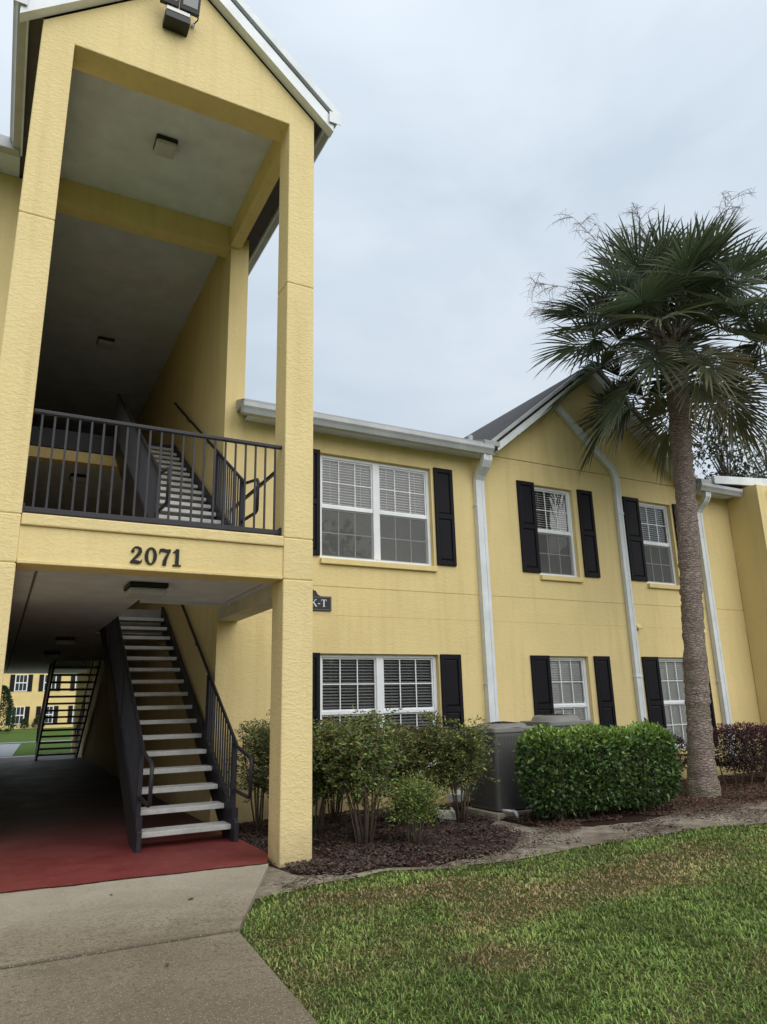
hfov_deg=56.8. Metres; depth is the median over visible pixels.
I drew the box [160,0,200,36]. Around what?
flood light
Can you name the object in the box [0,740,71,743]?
kerb path
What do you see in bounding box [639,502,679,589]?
window
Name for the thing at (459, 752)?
nandina shrub
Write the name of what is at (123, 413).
steel staircase
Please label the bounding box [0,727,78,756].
ground
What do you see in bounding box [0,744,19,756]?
path
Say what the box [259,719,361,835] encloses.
nandina shrub
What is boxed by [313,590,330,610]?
building sign
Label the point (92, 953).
walkway
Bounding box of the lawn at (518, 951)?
[240,822,766,1023]
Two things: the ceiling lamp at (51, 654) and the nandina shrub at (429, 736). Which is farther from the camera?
the ceiling lamp at (51, 654)
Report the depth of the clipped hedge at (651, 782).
9.09 m
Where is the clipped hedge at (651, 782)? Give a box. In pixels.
[512,717,686,821]
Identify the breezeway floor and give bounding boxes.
[0,755,268,892]
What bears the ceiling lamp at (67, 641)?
attached to the apartment building at (512, 566)
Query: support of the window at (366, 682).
in the apartment building at (512, 566)
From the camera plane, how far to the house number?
6.88 m
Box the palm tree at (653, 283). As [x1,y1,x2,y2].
[521,186,766,798]
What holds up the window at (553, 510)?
in the apartment building at (512, 566)
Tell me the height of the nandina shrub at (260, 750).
1.484 m
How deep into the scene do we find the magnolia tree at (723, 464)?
32.95 m
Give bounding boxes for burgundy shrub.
[629,732,687,779]
[713,721,766,785]
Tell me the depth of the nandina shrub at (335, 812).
9.30 m
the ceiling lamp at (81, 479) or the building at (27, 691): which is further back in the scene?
the building at (27, 691)
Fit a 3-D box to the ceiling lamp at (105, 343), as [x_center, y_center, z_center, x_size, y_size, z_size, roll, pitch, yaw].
[-5.777,-3.500,14.740,0.320,0.129,0.320,7,-17,-27]
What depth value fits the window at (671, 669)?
13.63 m
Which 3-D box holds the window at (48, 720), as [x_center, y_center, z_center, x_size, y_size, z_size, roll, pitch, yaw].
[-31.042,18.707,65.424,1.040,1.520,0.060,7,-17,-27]
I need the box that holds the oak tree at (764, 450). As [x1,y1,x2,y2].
[732,420,766,477]
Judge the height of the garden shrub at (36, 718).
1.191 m
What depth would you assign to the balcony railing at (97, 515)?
7.17 m
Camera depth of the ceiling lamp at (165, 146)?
9.55 m
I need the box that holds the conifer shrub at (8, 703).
[0,685,16,731]
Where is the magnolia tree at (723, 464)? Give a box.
[692,402,766,718]
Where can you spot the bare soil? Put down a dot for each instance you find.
(593, 835)
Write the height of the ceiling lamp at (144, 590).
0.129 m
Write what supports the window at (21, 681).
in the building at (27, 691)
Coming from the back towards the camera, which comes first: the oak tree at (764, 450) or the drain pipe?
the oak tree at (764, 450)
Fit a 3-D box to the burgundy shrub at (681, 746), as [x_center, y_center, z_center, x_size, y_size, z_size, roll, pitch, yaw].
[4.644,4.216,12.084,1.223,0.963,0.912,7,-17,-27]
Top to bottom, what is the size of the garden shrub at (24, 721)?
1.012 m
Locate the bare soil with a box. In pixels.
[255,801,766,898]
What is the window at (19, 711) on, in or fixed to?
in the building at (27, 691)
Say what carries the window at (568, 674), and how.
in the apartment building at (512, 566)
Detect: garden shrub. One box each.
[20,718,28,728]
[31,715,44,727]
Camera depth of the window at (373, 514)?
11.51 m
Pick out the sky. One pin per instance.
(467, 126)
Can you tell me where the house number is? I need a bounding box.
[130,546,180,566]
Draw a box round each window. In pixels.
[11,707,24,723]
[14,675,27,690]
[41,706,53,722]
[43,675,56,690]
[320,454,437,571]
[320,654,445,773]
[534,486,583,582]
[550,656,590,719]
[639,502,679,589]
[659,658,686,753]
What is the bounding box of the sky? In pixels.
[0,0,766,479]
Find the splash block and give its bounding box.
[438,807,455,822]
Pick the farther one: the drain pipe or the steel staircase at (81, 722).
the steel staircase at (81, 722)
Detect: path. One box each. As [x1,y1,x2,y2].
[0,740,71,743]
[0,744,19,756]
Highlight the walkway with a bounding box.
[0,863,317,1023]
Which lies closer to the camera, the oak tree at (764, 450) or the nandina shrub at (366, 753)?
the nandina shrub at (366, 753)
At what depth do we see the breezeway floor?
8.37 m
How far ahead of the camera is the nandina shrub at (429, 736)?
8.81 m
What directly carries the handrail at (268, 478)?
attached to the apartment building at (512, 566)
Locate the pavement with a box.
[0,754,79,757]
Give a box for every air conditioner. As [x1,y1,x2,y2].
[465,721,540,819]
[520,714,592,793]
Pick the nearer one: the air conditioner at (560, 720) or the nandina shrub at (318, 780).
the nandina shrub at (318, 780)
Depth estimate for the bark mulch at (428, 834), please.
7.77 m
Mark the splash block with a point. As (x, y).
(452, 815)
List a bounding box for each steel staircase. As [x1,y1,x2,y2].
[35,660,100,760]
[100,604,252,852]
[113,393,259,532]
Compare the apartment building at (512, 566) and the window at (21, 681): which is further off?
the window at (21, 681)
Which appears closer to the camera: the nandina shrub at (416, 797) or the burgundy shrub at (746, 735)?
the nandina shrub at (416, 797)
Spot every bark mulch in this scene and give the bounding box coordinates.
[238,804,536,874]
[440,771,766,831]
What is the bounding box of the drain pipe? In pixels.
[502,809,518,819]
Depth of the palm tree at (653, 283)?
12.36 m
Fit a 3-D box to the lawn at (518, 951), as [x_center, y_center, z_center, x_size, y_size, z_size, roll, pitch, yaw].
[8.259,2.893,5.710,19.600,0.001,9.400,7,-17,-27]
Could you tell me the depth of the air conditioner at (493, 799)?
9.50 m
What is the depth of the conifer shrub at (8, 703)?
53.03 m
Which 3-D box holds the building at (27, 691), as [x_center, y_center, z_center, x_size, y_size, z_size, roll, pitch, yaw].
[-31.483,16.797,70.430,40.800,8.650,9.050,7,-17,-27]
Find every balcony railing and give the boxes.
[22,408,281,535]
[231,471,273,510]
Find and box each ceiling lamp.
[43,651,59,657]
[55,637,74,645]
[69,473,86,484]
[96,336,114,349]
[123,581,168,599]
[153,133,177,159]
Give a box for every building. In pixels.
[0,0,766,868]
[0,673,76,729]
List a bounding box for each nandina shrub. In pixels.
[225,710,269,832]
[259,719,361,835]
[312,704,419,845]
[312,718,363,823]
[369,770,456,845]
[370,710,457,826]
[425,715,500,822]
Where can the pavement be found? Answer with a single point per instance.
(20, 756)
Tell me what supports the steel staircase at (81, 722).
on the breezeway floor
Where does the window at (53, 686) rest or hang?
in the building at (27, 691)

